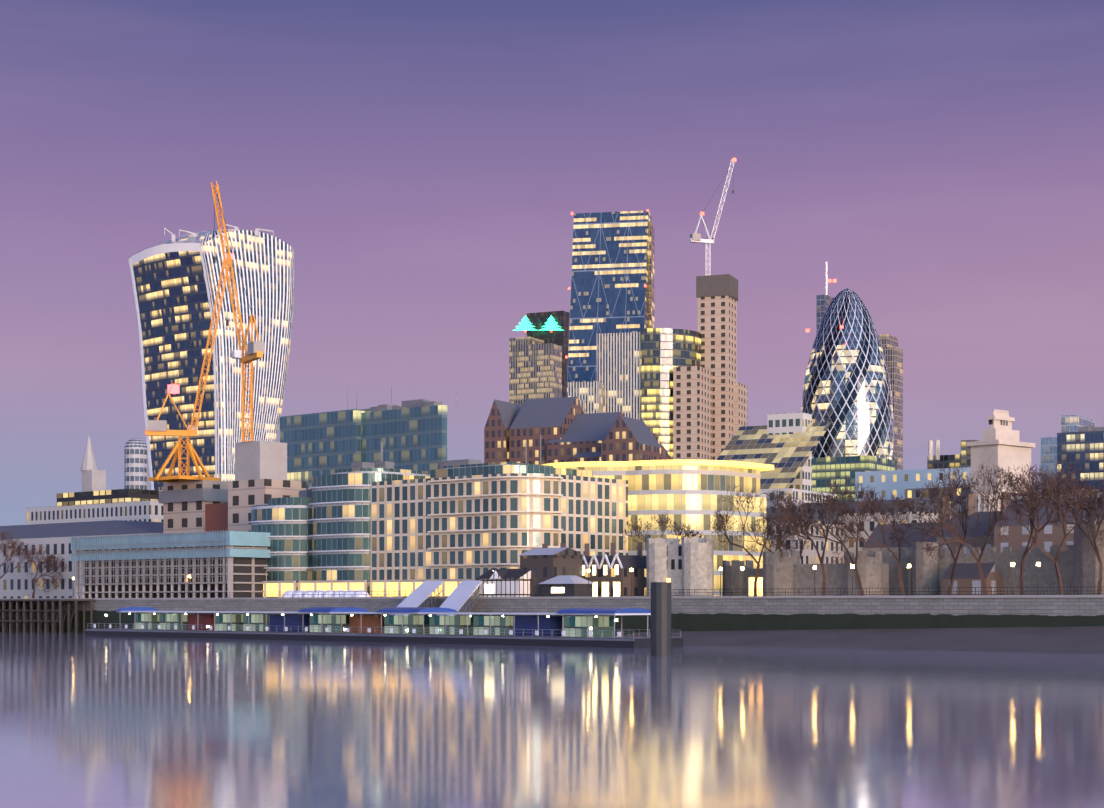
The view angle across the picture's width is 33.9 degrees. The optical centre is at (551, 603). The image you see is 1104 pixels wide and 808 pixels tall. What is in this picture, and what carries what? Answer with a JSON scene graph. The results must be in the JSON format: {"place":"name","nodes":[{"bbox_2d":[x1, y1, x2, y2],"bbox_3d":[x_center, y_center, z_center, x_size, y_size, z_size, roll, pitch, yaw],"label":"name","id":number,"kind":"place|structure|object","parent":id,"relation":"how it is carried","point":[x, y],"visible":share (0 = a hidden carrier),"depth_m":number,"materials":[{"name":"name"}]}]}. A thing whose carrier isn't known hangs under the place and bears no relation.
{"place":"outdoors","nodes":[
{"label":"outdoors","id":0,"kind":"place"},
{"bbox_2d":[0,520,162,597],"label":"custom house","id":1,"kind":"structure","parent":0,"point":[54,538],"depth_m":479.94,"materials":[{"name":"stone"}]},
{"bbox_2d":[81,437,105,491],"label":"church spire","id":2,"kind":"structure","parent":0,"point":[93,478],"depth_m":643.01,"materials":[{"name":"stone"}]},
{"bbox_2d":[124,438,146,489],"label":"domed round tower","id":3,"kind":"structure","parent":0,"point":[135,463],"depth_m":728.49,"materials":[{"name":"white concrete"}]},
{"bbox_2d":[248,468,429,597],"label":"glass office building","id":4,"kind":"structure","parent":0,"point":[323,532],"depth_m":373.67,"materials":[{"name":"teal glass"}]},
{"bbox_2d":[299,470,321,496],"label":"rooftop equipment","id":5,"kind":"object","parent":4,"relation":"on","point":[305,493],"visible":0.4,"depth_m":388.96,"materials":[{"name":"grey metal"}]},
{"bbox_2d":[351,441,393,468],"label":"rooftop equipment","id":6,"kind":"object","parent":4,"relation":"on","point":[384,464],"visible":0.56,"depth_m":379.98,"materials":[{"name":"grey metal"}]},
{"bbox_2d":[280,405,446,489],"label":"blue glass office blocks","id":7,"kind":"structure","parent":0,"point":[329,443],"depth_m":488.91,"materials":[{"name":"blue glass"}]},
{"bbox_2d":[347,387,377,410],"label":"roof plant","id":8,"kind":"object","parent":7,"relation":"on","point":[373,408],"visible":0.15,"depth_m":504.93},
{"bbox_2d":[378,386,441,410],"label":"roof plant","id":9,"kind":"object","parent":7,"relation":"on","point":[415,403],"visible":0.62,"depth_m":485.21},
{"bbox_2d":[509,311,569,404],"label":"tower","id":10,"kind":"structure","parent":0,"point":[538,364],"depth_m":1196.94,"materials":[{"name":"beige concrete"}]},
{"bbox_2d":[515,316,561,331],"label":"illuminated roof lights","id":11,"kind":"object","parent":10,"relation":"attached to","point":[525,325],"visible":1,"depth_m":1206.18},
{"bbox_2d":[0,631,1103,807],"bbox_3d":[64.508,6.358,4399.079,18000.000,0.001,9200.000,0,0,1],"label":"water","id":12,"kind":"structure","parent":0,"point":[117,722],"depth_m":93.64,"materials":[{"name":"purple liquid"}]},
{"bbox_2d":[0,599,95,632],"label":"timber jetty","id":13,"kind":"object","parent":12,"relation":"in","point":[8,615],"visible":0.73,"depth_m":400.43,"materials":[{"name":"brown wood"}]},
{"bbox_2d":[85,607,682,647],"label":"floating pier","id":14,"kind":"structure","parent":12,"relation":"in","point":[576,631],"depth_m":297.71,"materials":[{"name":"metal"}]},
{"bbox_2d":[388,580,670,655],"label":"pier gangways and piles","id":15,"kind":"object","parent":12,"relation":"in","point":[458,599],"visible":0.5,"depth_m":306.52,"materials":[{"name":"metal"}]},
{"bbox_2d":[0,595,1103,635],"bbox_3d":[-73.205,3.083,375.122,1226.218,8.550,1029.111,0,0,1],"label":"embankment wall","id":16,"kind":"structure","parent":12,"relation":"in","point":[716,613],"depth_m":283.81,"materials":[{"name":"stone"}]},
{"bbox_2d":[622,626,1103,653],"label":"river bank","id":17,"kind":"structure","parent":12,"relation":"on","point":[1081,639],"depth_m":254.81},
{"bbox_2d":[0,0,1103,525],"label":"sky","id":18,"kind":"structure","parent":0,"point":[424,166],"materials":[{"name":"purple"}]},
{"bbox_2d":[568,328,700,459],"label":"office building","id":19,"kind":"structure","parent":0,"point":[634,375],"depth_m":927.59,"materials":[{"name":"grey glass"}]},
{"bbox_2d":[816,262,833,334],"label":"skyscraper","id":20,"kind":"structure","parent":0,"point":[823,302],"depth_m":1229.32,"materials":[{"name":"blue glass"}]},
{"bbox_2d":[806,279,843,331],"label":"warning lights","id":21,"kind":"object","parent":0,"point":[841,326],"visible":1,"depth_m":995.84,"materials":[{"name":"red"}]},
{"bbox_2d":[878,334,902,469],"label":"tower","id":22,"kind":"structure","parent":0,"point":[893,353],"depth_m":1151.63,"materials":[{"name":"grey glass"}]},
{"bbox_2d":[964,409,1101,511],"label":"stone tower building","id":23,"kind":"structure","parent":0,"point":[1000,445],"depth_m":482.24,"materials":[{"name":"stone"}]},
{"label":"city ground","id":24,"kind":"structure","parent":0,"visible":0},
{"bbox_2d":[0,529,35,578],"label":"bare plane tree","id":25,"kind":"object","parent":24,"relation":"on","point":[11,547],"visible":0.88,"depth_m":473.04,"materials":[{"name":"brown plant"}]},
{"bbox_2d":[18,545,66,597],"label":"bare plane tree","id":26,"kind":"object","parent":24,"relation":"on","point":[48,559],"visible":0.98,"depth_m":471.82,"materials":[{"name":"brown plant"}]},
{"bbox_2d":[31,554,57,593],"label":"bare plane tree","id":27,"kind":"object","parent":24,"relation":"on","point":[46,583],"visible":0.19,"depth_m":477.10,"materials":[{"name":"brown plant"}]},
{"bbox_2d":[26,489,162,524],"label":"office","id":28,"kind":"structure","parent":24,"relation":"on","point":[126,505],"depth_m":515.74,"materials":[{"name":"white concrete"}]},
{"bbox_2d":[71,530,269,597],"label":"building","id":29,"kind":"structure","parent":24,"relation":"on","point":[231,564],"depth_m":386.90,"materials":[{"name":"concrete"}]},
{"bbox_2d":[128,229,293,490],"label":"skyscraper","id":30,"kind":"structure","parent":24,"relation":"on","point":[174,284],"depth_m":795.38,"materials":[{"name":"white glass"}]},
{"bbox_2d":[164,224,273,241],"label":"roof maintenance cranes","id":31,"kind":"object","parent":30,"relation":"on","point":[235,228],"visible":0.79,"depth_m":791.37},
{"bbox_2d":[159,441,305,533],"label":"building","id":32,"kind":"structure","parent":24,"relation":"on","point":[217,506],"depth_m":411.87,"materials":[{"name":"concrete"}]},
{"bbox_2d":[148,442,219,482],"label":"crane base","id":33,"kind":"object","parent":32,"relation":"on","point":[169,477],"visible":0.79,"depth_m":431.65,"materials":[{"name":"orange metal"}]},
{"bbox_2d":[145,258,229,481],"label":"tower crane","id":34,"kind":"object","parent":32,"relation":"on","point":[157,427],"visible":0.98,"depth_m":433.80,"materials":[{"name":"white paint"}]},
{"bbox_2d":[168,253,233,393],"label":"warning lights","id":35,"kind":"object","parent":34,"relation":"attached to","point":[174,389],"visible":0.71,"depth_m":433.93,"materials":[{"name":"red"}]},
{"bbox_2d":[210,181,264,441],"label":"tower crane","id":36,"kind":"object","parent":32,"relation":"on","point":[254,350],"visible":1,"depth_m":409.31,"materials":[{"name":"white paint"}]},
{"bbox_2d":[282,589,369,596],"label":"dining igloos","id":37,"kind":"object","parent":24,"relation":"on","point":[290,593],"visible":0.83,"depth_m":359.19,"materials":[{"name":"white plastic"}]},
{"bbox_2d":[262,579,474,597],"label":"lit ground floor","id":38,"kind":"structure","parent":24,"relation":"on","point":[398,588],"depth_m":365.26,"materials":[{"name":"yellow glass"}]},
{"bbox_2d":[370,462,627,596],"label":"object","id":39,"kind":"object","parent":24,"relation":"on","point":[471,521],"visible":0.75,"depth_m":352.10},
{"bbox_2d":[438,435,540,468],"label":"rooftop equipment","id":40,"kind":"object","parent":39,"relation":"on","point":[441,464],"visible":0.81,"depth_m":368.64,"materials":[{"name":"grey metal"}]},
{"bbox_2d":[476,542,645,596],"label":"historic wharf buildings","id":41,"kind":"structure","parent":24,"relation":"on","point":[546,571],"depth_m":323.57,"materials":[{"name":"brick"}]},
{"bbox_2d":[484,397,671,464],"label":"gabled brick building","id":42,"kind":"structure","parent":24,"relation":"on","point":[567,429],"depth_m":634.24,"materials":[{"name":"brick"}]},
{"bbox_2d":[72,561,1103,597],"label":"promenade railing and lamps","id":43,"kind":"object","parent":24,"relation":"on","point":[745,592],"visible":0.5,"depth_m":281.42,"materials":[{"name":"metal"}]},
{"bbox_2d":[566,211,653,396],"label":"skyscraper","id":44,"kind":"structure","parent":24,"relation":"on","point":[612,271],"depth_m":1031.10,"materials":[{"name":"blue glass"}]},
{"bbox_2d":[620,512,703,548],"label":"bare plane tree","id":45,"kind":"object","parent":24,"relation":"on","point":[660,522],"visible":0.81,"depth_m":330.32,"materials":[{"name":"brown plant"}]},
{"bbox_2d":[564,465,765,595],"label":"office building","id":46,"kind":"structure","parent":24,"relation":"on","point":[687,495],"depth_m":360.25,"materials":[{"name":"yellow glass"}]},
{"bbox_2d":[542,460,773,470],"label":"roof edge","id":47,"kind":"object","parent":46,"relation":"on","point":[759,466],"visible":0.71,"depth_m":362.06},
{"bbox_2d":[673,274,746,459],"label":"skyscraper","id":48,"kind":"structure","parent":24,"relation":"on","point":[709,406],"depth_m":939.35,"materials":[{"name":"concrete"}]},
{"bbox_2d":[690,160,734,275],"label":"tower crane","id":49,"kind":"object","parent":48,"relation":"on","point":[695,237],"visible":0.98,"depth_m":944.38,"materials":[{"name":"metal"}]},
{"bbox_2d":[709,484,803,595],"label":"bare plane tree","id":50,"kind":"object","parent":24,"relation":"on","point":[723,519],"visible":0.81,"depth_m":311.86,"materials":[{"name":"brown plant"}]},
{"bbox_2d":[716,412,836,507],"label":"office building","id":51,"kind":"structure","parent":24,"relation":"on","point":[785,444],"depth_m":492.29,"materials":[{"name":"yellow glass"}]},
{"bbox_2d":[734,508,825,557],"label":"bare plane tree","id":52,"kind":"object","parent":24,"relation":"on","point":[767,520],"visible":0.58,"depth_m":321.32,"materials":[{"name":"brown plant"}]},
{"bbox_2d":[756,489,857,595],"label":"bare plane tree","id":53,"kind":"object","parent":24,"relation":"on","point":[773,532],"visible":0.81,"depth_m":300.61,"materials":[{"name":"brown plant"}]},
{"bbox_2d":[786,475,883,595],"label":"bare plane tree","id":54,"kind":"object","parent":24,"relation":"on","point":[849,497],"visible":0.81,"depth_m":298.93,"materials":[{"name":"brown plant"}]},
{"bbox_2d":[801,288,893,459],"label":"skyscraper","id":55,"kind":"structure","parent":24,"relation":"on","point":[847,393],"depth_m":1005.47,"materials":[{"name":"glass"}]},
{"bbox_2d":[766,487,970,563],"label":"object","id":56,"kind":"object","parent":24,"relation":"on","point":[809,555],"visible":0.12,"depth_m":443.30,"materials":[{"name":"grey stone"}]},
{"bbox_2d":[646,488,1103,595],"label":"tower of london","id":57,"kind":"structure","parent":24,"relation":"on","point":[685,564],"depth_m":309.72,"materials":[{"name":"stone"}]},
{"bbox_2d":[832,488,933,593],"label":"bare plane tree","id":58,"kind":"object","parent":24,"relation":"on","point":[877,507],"visible":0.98,"depth_m":287.32,"materials":[{"name":"brown plant"}]},
{"bbox_2d":[884,464,987,593],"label":"bare plane tree","id":59,"kind":"object","parent":24,"relation":"on","point":[949,492],"visible":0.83,"depth_m":283.76,"materials":[{"name":"brown plant"}]},
{"bbox_2d":[812,415,1103,501],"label":"buildings","id":60,"kind":"structure","parent":24,"relation":"on","point":[886,478],"depth_m":707.34,"materials":[{"name":"blue glass"}]},
{"bbox_2d":[1078,426,1103,431],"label":"roof plant","id":61,"kind":"object","parent":60,"relation":"on","point":[1086,428],"visible":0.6,"depth_m":707.37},
{"bbox_2d":[913,464,1025,594],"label":"bare plane tree","id":62,"kind":"object","parent":24,"relation":"on","point":[929,549],"visible":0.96,"depth_m":278.58,"materials":[{"name":"brown plant"}]},
{"bbox_2d":[997,464,1082,594],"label":"bare plane tree","id":63,"kind":"object","parent":24,"relation":"on","point":[1015,489],"visible":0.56,"depth_m":277.31,"materials":[{"name":"brown plant"}]},
{"bbox_2d":[997,454,1103,594],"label":"bare plane tree","id":64,"kind":"object","parent":24,"relation":"on","point":[1029,509],"visible":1,"depth_m":268.79,"materials":[{"name":"brown plant"}]},
{"bbox_2d":[1045,476,1103,594],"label":"bare plane tree","id":65,"kind":"object","parent":24,"relation":"on","point":[1089,514],"visible":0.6,"depth_m":272.85,"materials":[{"name":"brown plant"}]},
{"bbox_2d":[1088,496,1103,547],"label":"bare plane tree","id":66,"kind":"object","parent":24,"relation":"on","point":[1099,516],"visible":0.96,"depth_m":268.94,"materials":[{"name":"brown plant"}]}
]}

